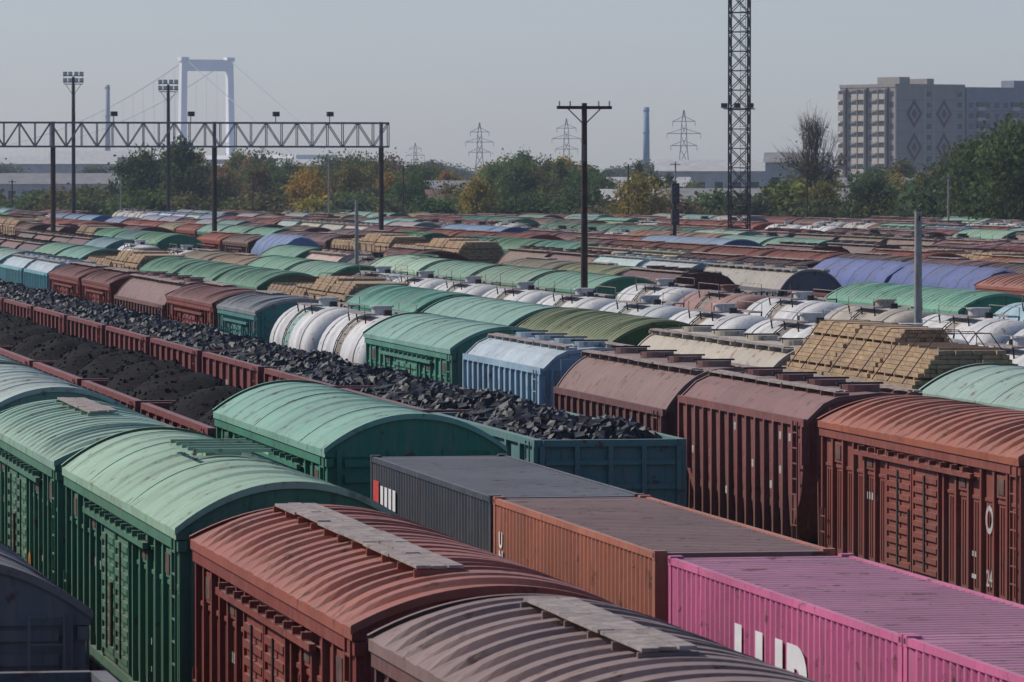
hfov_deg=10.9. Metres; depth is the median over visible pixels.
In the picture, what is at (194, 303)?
boxcar
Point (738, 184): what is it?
windows
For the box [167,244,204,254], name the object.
tank car
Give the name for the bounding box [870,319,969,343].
tank car
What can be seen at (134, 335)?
coal gondola car
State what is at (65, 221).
boxcar
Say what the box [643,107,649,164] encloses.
chimney
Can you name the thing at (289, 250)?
boxcar
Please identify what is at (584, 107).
utility pole
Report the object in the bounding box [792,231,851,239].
hopper car
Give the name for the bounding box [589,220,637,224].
timber flat car
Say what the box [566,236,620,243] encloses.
boxcar
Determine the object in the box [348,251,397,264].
tank car
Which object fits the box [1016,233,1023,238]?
hopper car
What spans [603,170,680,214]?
tree
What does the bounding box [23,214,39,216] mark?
hopper car
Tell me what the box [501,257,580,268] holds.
boxcar
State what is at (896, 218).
timber flat car
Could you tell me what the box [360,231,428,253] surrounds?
timber flat car
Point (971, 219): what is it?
boxcar
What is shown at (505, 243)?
boxcar
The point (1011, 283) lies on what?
boxcar
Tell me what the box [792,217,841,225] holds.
boxcar
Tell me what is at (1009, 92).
apartment building
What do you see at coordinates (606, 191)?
warehouse
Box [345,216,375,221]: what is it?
boxcar
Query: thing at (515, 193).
utility pole
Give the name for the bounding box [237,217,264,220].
boxcar
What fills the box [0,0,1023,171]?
sky
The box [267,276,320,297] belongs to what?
timber flat car
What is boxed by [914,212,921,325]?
concrete post
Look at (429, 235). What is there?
boxcar
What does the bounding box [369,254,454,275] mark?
boxcar
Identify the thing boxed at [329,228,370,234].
boxcar
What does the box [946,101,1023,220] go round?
tree
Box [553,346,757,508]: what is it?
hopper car
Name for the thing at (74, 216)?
boxcar
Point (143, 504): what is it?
boxcar
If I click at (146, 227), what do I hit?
boxcar
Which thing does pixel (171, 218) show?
boxcar
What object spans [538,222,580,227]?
boxcar
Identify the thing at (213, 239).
boxcar
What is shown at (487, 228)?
boxcar
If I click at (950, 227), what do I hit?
hopper car
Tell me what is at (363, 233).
boxcar
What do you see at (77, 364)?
coal gondola car
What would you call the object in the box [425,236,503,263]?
timber flat car
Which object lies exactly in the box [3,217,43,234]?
timber flat car
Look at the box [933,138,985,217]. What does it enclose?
tree
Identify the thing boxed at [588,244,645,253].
hopper car
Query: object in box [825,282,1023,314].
boxcar
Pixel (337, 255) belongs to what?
hopper car
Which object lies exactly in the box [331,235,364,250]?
timber flat car
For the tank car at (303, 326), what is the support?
on the railway track
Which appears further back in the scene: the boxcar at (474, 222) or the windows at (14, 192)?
the windows at (14, 192)
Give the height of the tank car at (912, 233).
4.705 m
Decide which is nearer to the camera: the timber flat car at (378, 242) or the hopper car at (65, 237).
the timber flat car at (378, 242)
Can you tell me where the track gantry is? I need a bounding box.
[0,111,389,230]
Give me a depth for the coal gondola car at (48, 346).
160.76 m
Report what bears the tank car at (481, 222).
on the railway track
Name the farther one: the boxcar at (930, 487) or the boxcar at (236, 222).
the boxcar at (236, 222)
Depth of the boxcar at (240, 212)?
652.38 m
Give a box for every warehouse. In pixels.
[0,157,117,172]
[0,173,125,200]
[49,151,153,168]
[423,180,470,188]
[423,189,490,199]
[599,189,656,200]
[606,177,691,188]
[654,160,836,187]
[657,188,859,210]
[763,152,832,185]
[799,178,915,185]
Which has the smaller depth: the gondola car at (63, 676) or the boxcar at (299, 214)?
the gondola car at (63, 676)
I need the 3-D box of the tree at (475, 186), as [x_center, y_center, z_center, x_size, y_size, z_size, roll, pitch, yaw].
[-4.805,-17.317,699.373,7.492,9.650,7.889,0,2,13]
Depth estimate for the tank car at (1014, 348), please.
142.79 m
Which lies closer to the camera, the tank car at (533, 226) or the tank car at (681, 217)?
the tank car at (533, 226)
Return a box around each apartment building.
[839,77,964,177]
[964,81,1023,143]
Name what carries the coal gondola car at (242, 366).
on the railway track
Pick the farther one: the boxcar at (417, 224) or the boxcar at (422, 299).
the boxcar at (417, 224)
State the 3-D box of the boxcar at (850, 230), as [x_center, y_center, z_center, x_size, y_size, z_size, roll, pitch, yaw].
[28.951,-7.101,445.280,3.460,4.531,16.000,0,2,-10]
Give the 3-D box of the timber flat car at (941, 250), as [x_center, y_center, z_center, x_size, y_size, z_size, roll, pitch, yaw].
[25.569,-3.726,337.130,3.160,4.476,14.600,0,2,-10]
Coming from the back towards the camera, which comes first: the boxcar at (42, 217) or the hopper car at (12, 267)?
the boxcar at (42, 217)
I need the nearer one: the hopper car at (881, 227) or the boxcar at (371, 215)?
the hopper car at (881, 227)
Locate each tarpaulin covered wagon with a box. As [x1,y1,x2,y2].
[251,233,320,255]
[813,257,913,285]
[888,262,1015,289]
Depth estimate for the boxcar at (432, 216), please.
585.97 m
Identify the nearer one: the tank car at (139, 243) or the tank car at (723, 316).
the tank car at (723, 316)
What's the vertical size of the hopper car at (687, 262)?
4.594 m
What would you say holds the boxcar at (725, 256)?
on the railway track
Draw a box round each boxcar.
[0,207,19,211]
[0,248,32,263]
[0,355,30,366]
[0,361,129,411]
[0,397,173,670]
[0,541,92,671]
[6,210,23,212]
[14,222,50,234]
[19,211,33,213]
[30,211,49,215]
[33,242,78,254]
[34,216,50,219]
[40,209,62,212]
[42,218,67,223]
[48,262,123,296]
[49,212,72,217]
[56,219,79,224]
[56,245,120,259]
[61,427,401,681]
[63,213,87,218]
[66,210,98,214]
[70,220,102,225]
[77,214,111,221]
[81,267,146,303]
[83,237,147,248]
[88,222,129,227]
[92,228,133,236]
[104,216,141,222]
[114,230,155,239]
[122,219,148,224]
[123,224,173,232]
[136,232,202,248]
[139,220,170,225]
[139,256,209,272]
[142,215,167,219]
[158,216,193,221]
[158,221,187,232]
[165,282,255,328]
[175,223,206,236]
[176,209,194,211]
[176,261,254,280]
[179,218,200,222]
[180,249,235,259]
[189,503,614,681]
[191,210,209,212]
[195,218,229,223]
[196,223,232,235]
[196,231,242,251]
[198,213,234,218]
[207,211,239,215]
[210,253,262,264]
[212,380,506,497]
[215,267,314,290]
[216,290,318,341]
[217,220,255,224]
[218,216,246,219]
[221,225,259,232]
[222,233,264,252]
[236,213,264,216]
[237,211,255,213]
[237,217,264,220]
[241,222,284,227]
[246,227,295,234]
[246,255,315,269]
[256,212,284,215]
[256,218,289,223]
[257,214,279,217]
[260,244,321,257]
[277,216,301,218]
[277,230,317,235]
[283,225,331,231]
[284,213,314,216]
[288,260,375,275]
[299,217,323,219]
[305,232,361,247]
[322,218,359,221]
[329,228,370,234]
[334,213,361,218]
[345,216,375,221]
[345,284,470,315]
[348,211,372,215]
[359,230,389,237]
[361,218,397,224]
[363,224,403,230]
[363,312,530,386]
[366,212,410,217]
[366,594,815,681]
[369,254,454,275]
[380,246,467,260]
[384,216,414,219]
[387,221,440,227]
[392,218,430,221]
[393,226,433,231]
[397,231,452,239]
[408,212,437,216]
[413,215,440,217]
[413,217,439,219]
[421,295,562,326]
[422,260,504,281]
[426,228,466,235]
[438,216,463,218]
[438,218,468,222]
[441,224,528,232]
[453,230,506,237]
[454,214,480,216]
[455,235,504,241]
[460,216,492,219]
[461,220,501,224]
[473,265,560,287]
[481,215,507,216]
[487,217,540,226]
[492,237,546,253]
[494,232,565,240]
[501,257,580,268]
[508,216,534,218]
[515,307,690,345]
[519,214,564,218]
[521,229,565,235]
[532,217,565,224]
[532,270,655,298]
[533,240,600,249]
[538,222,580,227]
[545,214,569,217]
[556,231,606,239]
[557,261,645,274]
[558,218,607,223]
[564,213,613,218]
[566,216,601,219]
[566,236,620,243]
[572,224,620,230]
[596,217,645,222]
[600,234,646,239]
[604,214,631,217]
[607,225,658,231]
[609,239,669,247]
[626,215,665,217]
[628,230,682,235]
[630,217,661,219]
[639,235,762,246]
[642,225,676,227]
[651,227,699,231]
[653,213,685,216]
[654,223,694,226]
[657,218,694,222]
[658,242,722,251]
[671,232,729,237]
[677,226,714,229]
[681,252,752,260]
[682,214,718,218]
[685,219,727,224]
[691,224,746,228]
[693,228,763,235]
[707,245,781,255]
[713,215,769,222]
[717,228,758,231]
[718,234,776,243]
[721,221,775,230]
[736,215,770,217]
[740,256,821,267]
[760,227,819,232]
[761,237,839,245]
[764,216,804,223]
[764,249,852,260]
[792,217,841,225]
[817,395,1023,604]
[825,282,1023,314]
[827,227,882,233]
[833,252,922,261]
[837,218,880,222]
[864,216,907,219]
[867,222,914,227]
[867,248,970,259]
[875,223,934,227]
[878,220,914,222]
[879,229,950,236]
[902,217,943,221]
[905,257,1003,266]
[912,228,961,235]
[917,363,1023,410]
[922,242,1004,251]
[925,223,970,225]
[932,239,1009,245]
[940,216,1001,222]
[952,229,1023,239]
[972,225,1020,229]
[974,273,1023,296]
[978,255,1023,262]
[986,261,1023,272]
[987,220,1023,223]
[987,246,1023,252]
[999,242,1023,245]
[1007,227,1023,230]
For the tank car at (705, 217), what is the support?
on the railway track
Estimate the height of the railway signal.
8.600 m
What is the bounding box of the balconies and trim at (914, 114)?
[837,87,964,177]
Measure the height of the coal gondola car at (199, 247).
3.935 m
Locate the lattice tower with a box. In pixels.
[721,0,754,228]
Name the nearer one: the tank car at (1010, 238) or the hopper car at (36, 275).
the hopper car at (36, 275)
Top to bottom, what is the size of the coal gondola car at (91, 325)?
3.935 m
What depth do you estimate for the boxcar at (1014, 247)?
334.11 m
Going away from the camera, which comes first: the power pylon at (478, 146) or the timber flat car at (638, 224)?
the timber flat car at (638, 224)
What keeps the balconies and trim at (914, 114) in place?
attached to the apartment building at (909, 90)
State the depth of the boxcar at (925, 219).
553.75 m
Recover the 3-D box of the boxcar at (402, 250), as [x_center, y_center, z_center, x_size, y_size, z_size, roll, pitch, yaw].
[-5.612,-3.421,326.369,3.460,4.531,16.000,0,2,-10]
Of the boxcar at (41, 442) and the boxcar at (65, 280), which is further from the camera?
the boxcar at (65, 280)
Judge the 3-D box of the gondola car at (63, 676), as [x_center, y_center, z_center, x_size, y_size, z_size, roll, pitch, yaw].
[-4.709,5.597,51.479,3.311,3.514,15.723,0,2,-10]
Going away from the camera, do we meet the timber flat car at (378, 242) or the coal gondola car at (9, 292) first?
the coal gondola car at (9, 292)
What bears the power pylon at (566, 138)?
on the ground
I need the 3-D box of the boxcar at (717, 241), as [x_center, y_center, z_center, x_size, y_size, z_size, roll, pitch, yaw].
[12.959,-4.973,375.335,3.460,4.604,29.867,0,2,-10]
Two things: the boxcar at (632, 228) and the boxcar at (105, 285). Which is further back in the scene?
the boxcar at (632, 228)
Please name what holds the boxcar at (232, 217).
on the railway track
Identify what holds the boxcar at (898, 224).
on the railway track
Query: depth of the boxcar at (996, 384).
120.52 m
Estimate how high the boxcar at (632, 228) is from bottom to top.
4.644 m
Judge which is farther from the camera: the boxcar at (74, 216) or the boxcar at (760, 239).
the boxcar at (74, 216)
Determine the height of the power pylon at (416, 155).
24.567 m
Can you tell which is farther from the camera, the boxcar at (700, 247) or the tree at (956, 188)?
the tree at (956, 188)
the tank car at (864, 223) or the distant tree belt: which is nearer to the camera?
the tank car at (864, 223)
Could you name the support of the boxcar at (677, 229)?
on the railway track
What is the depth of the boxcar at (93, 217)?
574.05 m
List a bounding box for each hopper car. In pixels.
[0,235,22,244]
[0,238,40,248]
[0,252,57,284]
[17,229,48,237]
[17,240,60,250]
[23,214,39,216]
[24,256,95,288]
[34,231,66,239]
[46,224,79,232]
[52,233,87,242]
[66,235,107,244]
[114,271,221,317]
[142,210,165,217]
[158,211,180,215]
[172,212,194,216]
[186,213,209,217]
[278,218,308,226]
[300,219,332,226]
[306,248,371,262]
[307,214,340,218]
[321,221,353,229]
[344,222,378,229]
[432,212,458,215]
[462,330,634,409]
[476,212,503,214]
[496,246,565,263]
[498,213,521,215]
[550,249,614,261]
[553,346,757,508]
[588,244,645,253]
[592,253,665,266]
[621,265,736,290]
[632,247,694,255]
[637,325,809,366]
[641,256,726,268]
[678,367,922,545]
[704,261,841,296]
[755,229,804,236]
[763,242,849,252]
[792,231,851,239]
[826,240,901,253]
[838,233,896,241]
[870,225,914,229]
[886,235,946,248]
[922,220,968,224]
[925,225,981,229]
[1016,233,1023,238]
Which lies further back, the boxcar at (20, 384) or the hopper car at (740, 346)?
the hopper car at (740, 346)
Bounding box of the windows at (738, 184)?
[697,182,758,187]
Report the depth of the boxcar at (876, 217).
569.99 m
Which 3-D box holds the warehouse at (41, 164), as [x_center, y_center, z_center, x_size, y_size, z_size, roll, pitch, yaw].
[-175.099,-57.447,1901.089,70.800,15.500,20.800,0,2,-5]
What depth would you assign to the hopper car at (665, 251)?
316.01 m
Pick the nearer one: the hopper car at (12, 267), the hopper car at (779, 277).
the hopper car at (779, 277)
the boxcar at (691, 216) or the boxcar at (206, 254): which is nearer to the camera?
the boxcar at (206, 254)
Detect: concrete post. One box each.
[355,192,369,263]
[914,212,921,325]
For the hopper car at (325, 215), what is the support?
on the railway track
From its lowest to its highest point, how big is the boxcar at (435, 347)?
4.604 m
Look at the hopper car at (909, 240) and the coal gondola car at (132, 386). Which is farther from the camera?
the hopper car at (909, 240)
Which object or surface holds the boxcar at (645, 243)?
on the railway track
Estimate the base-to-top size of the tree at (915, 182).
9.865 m
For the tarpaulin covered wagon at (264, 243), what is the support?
on the railway track
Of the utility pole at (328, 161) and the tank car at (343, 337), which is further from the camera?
the utility pole at (328, 161)
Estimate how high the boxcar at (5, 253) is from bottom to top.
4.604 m
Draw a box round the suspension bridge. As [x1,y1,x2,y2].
[0,57,338,163]
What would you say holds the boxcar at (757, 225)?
on the railway track
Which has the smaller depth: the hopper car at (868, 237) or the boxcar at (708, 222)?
the hopper car at (868, 237)
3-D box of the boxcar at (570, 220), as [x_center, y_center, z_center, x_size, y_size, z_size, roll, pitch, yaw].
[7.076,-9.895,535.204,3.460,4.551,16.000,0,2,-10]
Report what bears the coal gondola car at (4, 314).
on the railway track
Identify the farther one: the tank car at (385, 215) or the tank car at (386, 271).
the tank car at (385, 215)
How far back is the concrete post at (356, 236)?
282.76 m
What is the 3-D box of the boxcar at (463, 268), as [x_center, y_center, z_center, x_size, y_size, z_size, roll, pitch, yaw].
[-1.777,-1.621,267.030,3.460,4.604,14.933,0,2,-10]
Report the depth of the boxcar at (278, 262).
282.06 m
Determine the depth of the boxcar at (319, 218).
558.88 m
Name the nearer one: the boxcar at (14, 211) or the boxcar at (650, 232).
the boxcar at (650, 232)
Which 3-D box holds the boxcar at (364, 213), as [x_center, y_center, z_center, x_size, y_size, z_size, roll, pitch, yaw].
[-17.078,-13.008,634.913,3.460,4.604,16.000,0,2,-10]
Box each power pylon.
[406,143,424,162]
[465,123,493,175]
[552,119,580,155]
[667,110,700,159]
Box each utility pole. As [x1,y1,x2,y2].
[11,180,12,208]
[120,176,121,209]
[249,172,255,210]
[325,159,332,213]
[397,164,408,212]
[515,168,516,212]
[557,101,611,287]
[623,164,632,214]
[670,162,680,181]
[802,168,811,216]
[943,174,953,220]
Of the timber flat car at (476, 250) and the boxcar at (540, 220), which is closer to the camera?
the timber flat car at (476, 250)
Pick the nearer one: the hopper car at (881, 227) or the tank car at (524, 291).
the tank car at (524, 291)
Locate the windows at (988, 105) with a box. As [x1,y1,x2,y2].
[969,102,1023,139]
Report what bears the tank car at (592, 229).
on the railway track
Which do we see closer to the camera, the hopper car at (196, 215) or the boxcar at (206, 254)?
the boxcar at (206, 254)
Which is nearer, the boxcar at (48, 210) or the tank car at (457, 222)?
the tank car at (457, 222)
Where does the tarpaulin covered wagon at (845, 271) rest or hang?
on the railway track
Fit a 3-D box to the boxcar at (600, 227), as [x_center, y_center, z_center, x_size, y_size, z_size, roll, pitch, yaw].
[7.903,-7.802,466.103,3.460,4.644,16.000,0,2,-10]
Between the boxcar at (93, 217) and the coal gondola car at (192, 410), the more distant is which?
the boxcar at (93, 217)
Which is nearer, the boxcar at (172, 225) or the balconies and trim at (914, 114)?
the boxcar at (172, 225)
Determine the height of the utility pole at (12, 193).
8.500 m
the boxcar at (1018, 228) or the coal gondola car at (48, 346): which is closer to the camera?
the coal gondola car at (48, 346)
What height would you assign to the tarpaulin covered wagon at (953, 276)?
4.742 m
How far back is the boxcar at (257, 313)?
197.97 m
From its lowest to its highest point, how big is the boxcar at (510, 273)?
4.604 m
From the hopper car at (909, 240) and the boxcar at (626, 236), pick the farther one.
the boxcar at (626, 236)
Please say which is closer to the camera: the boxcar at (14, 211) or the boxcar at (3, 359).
the boxcar at (3, 359)
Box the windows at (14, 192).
[8,191,114,200]
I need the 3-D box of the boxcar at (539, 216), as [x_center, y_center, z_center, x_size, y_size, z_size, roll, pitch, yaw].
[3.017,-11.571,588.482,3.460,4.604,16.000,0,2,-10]
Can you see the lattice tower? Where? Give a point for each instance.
(749, 106)
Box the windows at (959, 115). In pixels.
[838,90,961,177]
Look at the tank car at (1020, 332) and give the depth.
165.86 m
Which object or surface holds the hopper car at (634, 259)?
on the railway track
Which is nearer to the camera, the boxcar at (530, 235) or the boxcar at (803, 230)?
the boxcar at (530, 235)
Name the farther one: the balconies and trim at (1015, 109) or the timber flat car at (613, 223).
the balconies and trim at (1015, 109)
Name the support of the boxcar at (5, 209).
on the railway track
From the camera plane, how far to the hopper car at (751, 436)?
115.37 m
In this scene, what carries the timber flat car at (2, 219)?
on the railway track
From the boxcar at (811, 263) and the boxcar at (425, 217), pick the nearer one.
the boxcar at (811, 263)
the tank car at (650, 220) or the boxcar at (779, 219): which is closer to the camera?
the tank car at (650, 220)
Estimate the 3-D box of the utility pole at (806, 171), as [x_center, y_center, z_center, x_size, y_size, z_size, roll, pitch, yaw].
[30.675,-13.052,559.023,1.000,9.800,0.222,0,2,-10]
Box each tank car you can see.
[112,208,133,216]
[117,239,162,250]
[123,208,145,216]
[135,209,157,217]
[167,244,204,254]
[269,294,359,351]
[282,209,300,214]
[297,210,313,212]
[318,302,416,363]
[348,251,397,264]
[357,264,407,280]
[372,213,392,217]
[393,269,451,288]
[423,218,446,225]
[434,274,500,295]
[441,219,468,226]
[469,221,494,225]
[482,279,554,302]
[495,219,528,226]
[520,223,547,229]
[536,285,618,309]
[545,225,576,231]
[575,226,606,233]
[600,292,687,318]
[604,228,631,233]
[617,276,697,305]
[638,217,665,223]
[666,214,689,218]
[669,300,770,331]
[675,282,766,313]
[692,215,716,219]
[720,216,744,220]
[743,289,844,319]
[745,309,850,337]
[755,231,788,236]
[765,220,803,228]
[801,222,835,230]
[812,219,847,226]
[824,296,932,322]
[843,219,879,227]
[857,229,895,235]
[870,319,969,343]
[896,231,933,236]
[922,304,1023,343]
[944,232,985,239]
[968,222,1003,226]
[969,332,1023,366]
[988,234,1023,241]
[990,220,1021,225]
[993,294,1023,320]
[1006,329,1023,343]
[1008,222,1023,226]
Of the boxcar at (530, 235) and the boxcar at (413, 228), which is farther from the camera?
the boxcar at (413, 228)
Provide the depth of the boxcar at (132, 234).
412.50 m
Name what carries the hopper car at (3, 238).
on the railway track
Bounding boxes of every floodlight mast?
[63,72,83,212]
[158,80,177,210]
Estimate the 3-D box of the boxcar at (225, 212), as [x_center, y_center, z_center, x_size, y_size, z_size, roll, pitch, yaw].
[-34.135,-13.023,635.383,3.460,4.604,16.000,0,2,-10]
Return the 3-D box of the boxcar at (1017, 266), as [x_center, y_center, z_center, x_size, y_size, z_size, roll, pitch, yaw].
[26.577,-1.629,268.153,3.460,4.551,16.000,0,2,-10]
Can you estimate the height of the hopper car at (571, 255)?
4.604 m
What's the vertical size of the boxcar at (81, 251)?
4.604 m
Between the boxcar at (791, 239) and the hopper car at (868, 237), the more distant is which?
the hopper car at (868, 237)
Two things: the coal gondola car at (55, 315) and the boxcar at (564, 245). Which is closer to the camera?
the coal gondola car at (55, 315)
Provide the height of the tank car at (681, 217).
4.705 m
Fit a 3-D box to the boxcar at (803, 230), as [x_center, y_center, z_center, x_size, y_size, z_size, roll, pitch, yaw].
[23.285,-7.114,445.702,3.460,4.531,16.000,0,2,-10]
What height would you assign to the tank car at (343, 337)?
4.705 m
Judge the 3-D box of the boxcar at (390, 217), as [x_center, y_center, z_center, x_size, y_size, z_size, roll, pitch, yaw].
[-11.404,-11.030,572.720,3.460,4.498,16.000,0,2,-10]
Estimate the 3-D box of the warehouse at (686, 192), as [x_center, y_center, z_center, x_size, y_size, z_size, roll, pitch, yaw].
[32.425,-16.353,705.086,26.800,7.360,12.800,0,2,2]
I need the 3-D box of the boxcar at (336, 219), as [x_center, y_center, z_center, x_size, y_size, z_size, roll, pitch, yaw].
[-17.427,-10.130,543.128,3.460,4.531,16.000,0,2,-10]
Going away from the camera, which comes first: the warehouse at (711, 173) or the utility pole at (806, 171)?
the utility pole at (806, 171)
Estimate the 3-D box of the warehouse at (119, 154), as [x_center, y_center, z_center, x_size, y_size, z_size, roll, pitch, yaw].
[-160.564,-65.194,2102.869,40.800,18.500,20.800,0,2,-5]
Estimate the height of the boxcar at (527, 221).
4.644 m
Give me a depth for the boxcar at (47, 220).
549.46 m
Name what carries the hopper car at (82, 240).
on the railway track
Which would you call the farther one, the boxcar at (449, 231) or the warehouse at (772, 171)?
the warehouse at (772, 171)
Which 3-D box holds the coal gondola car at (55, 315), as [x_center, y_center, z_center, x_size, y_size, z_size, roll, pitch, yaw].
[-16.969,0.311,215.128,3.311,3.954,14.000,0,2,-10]
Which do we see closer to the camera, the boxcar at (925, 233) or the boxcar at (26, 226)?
the boxcar at (925, 233)
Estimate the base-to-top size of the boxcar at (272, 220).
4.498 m
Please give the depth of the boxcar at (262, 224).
490.49 m
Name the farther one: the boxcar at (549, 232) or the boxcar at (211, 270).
the boxcar at (549, 232)
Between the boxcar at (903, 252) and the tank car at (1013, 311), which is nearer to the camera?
the tank car at (1013, 311)
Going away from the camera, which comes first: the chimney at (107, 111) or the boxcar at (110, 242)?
the boxcar at (110, 242)
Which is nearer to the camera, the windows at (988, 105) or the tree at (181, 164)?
the tree at (181, 164)
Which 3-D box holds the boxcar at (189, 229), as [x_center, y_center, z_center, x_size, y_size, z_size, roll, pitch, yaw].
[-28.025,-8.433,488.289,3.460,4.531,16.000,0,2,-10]
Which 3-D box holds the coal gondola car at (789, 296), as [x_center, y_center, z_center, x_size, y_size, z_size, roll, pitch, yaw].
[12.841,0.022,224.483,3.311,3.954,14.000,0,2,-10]
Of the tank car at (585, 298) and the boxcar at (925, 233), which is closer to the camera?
the tank car at (585, 298)
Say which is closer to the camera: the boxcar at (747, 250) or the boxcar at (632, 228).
the boxcar at (747, 250)
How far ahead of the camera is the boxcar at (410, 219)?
529.94 m
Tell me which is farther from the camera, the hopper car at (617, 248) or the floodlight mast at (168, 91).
the floodlight mast at (168, 91)
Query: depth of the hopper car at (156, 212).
650.25 m
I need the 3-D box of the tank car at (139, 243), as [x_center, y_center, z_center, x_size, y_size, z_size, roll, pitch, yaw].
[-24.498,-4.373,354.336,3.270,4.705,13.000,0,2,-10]
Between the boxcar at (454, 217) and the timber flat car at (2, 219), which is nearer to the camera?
the timber flat car at (2, 219)
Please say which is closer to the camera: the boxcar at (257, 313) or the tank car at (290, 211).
the boxcar at (257, 313)
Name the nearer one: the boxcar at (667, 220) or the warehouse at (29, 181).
the boxcar at (667, 220)
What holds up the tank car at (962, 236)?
on the railway track
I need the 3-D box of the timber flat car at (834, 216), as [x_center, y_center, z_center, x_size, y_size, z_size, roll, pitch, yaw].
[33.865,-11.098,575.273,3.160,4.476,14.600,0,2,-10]
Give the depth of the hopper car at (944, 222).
504.08 m
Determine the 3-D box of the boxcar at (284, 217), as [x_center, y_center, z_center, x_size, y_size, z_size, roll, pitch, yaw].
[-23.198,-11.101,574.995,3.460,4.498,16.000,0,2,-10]
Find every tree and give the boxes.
[95,142,166,206]
[148,140,203,186]
[154,135,218,206]
[456,171,503,214]
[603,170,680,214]
[771,101,849,197]
[799,175,845,214]
[833,167,899,212]
[900,171,925,204]
[910,162,954,216]
[911,131,1022,217]
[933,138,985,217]
[942,120,1013,208]
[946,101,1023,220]
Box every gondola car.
[0,281,26,287]
[0,285,61,311]
[0,310,17,317]
[0,316,58,345]
[0,331,103,366]
[0,670,118,681]
[4,291,88,320]
[33,299,131,334]
[33,344,156,385]
[67,307,161,345]
[81,359,225,412]
[105,317,223,355]
[140,384,244,437]
[150,328,288,372]
[163,245,210,250]
[202,342,354,388]
[264,357,444,387]
[339,376,549,412]
[431,400,686,506]
[775,294,823,300]
[787,290,831,296]
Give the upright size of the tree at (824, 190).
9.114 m
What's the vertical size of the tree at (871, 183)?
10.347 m
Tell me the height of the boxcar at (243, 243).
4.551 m
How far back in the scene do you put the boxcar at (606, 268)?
266.32 m
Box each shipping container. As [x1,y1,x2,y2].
[370,454,644,552]
[493,495,835,622]
[668,553,1023,681]
[903,634,1023,681]
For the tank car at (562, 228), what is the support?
on the railway track
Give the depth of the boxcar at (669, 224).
487.33 m
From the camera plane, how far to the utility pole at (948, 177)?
518.05 m
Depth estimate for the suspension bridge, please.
3241.26 m
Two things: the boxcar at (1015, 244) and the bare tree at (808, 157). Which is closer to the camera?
the boxcar at (1015, 244)
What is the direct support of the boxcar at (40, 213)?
on the railway track
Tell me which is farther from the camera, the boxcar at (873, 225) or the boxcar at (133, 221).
the boxcar at (133, 221)
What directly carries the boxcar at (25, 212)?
on the railway track
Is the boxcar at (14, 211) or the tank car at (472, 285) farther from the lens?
the boxcar at (14, 211)
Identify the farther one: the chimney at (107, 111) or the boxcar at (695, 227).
the chimney at (107, 111)
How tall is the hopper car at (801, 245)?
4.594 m
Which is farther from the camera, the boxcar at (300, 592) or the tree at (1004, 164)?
the tree at (1004, 164)
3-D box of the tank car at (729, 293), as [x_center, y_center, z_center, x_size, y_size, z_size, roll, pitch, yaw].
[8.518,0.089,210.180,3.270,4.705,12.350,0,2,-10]
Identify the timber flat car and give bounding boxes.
[0,215,26,233]
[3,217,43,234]
[76,223,122,234]
[86,251,120,265]
[111,248,184,270]
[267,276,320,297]
[306,273,409,307]
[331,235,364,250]
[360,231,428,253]
[392,239,430,247]
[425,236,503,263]
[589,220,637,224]
[618,222,662,225]
[782,320,1017,394]
[811,216,853,218]
[837,217,887,219]
[875,218,924,221]
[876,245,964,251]
[937,248,1023,259]
[941,220,995,223]
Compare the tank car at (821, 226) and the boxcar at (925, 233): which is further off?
the tank car at (821, 226)
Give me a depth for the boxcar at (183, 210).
668.19 m
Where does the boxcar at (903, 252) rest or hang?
on the railway track
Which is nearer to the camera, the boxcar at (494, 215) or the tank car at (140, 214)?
the boxcar at (494, 215)
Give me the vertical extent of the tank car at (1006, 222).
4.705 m
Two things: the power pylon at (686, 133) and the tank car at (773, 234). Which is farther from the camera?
the power pylon at (686, 133)
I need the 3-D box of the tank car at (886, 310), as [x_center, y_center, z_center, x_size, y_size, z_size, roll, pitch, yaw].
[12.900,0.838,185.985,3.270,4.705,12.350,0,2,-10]
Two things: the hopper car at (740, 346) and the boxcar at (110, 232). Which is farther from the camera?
the boxcar at (110, 232)
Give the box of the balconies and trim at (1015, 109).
[967,107,1023,140]
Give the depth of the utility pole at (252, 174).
718.80 m
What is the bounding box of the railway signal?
[671,182,679,235]
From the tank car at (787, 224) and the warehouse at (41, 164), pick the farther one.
the warehouse at (41, 164)
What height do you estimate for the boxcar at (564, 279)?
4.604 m
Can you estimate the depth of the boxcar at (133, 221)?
534.38 m
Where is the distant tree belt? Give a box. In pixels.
[0,123,1018,218]
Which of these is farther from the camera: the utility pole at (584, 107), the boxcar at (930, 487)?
the utility pole at (584, 107)
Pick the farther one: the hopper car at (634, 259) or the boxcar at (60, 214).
the boxcar at (60, 214)
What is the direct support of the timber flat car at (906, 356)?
on the railway track
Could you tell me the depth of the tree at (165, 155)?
816.74 m
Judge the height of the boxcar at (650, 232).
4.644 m
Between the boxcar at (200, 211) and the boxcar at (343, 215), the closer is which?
the boxcar at (343, 215)
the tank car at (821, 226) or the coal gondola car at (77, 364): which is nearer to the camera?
the coal gondola car at (77, 364)
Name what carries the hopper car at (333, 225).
on the railway track
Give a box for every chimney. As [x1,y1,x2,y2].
[104,85,109,150]
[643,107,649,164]
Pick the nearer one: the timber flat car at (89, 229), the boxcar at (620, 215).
the timber flat car at (89, 229)
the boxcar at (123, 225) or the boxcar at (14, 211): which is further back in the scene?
the boxcar at (14, 211)
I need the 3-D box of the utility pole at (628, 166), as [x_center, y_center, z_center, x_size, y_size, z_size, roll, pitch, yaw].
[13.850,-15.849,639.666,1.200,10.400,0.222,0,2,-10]
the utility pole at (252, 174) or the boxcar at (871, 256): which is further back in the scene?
the utility pole at (252, 174)
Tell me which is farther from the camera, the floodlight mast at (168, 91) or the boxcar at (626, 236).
the floodlight mast at (168, 91)

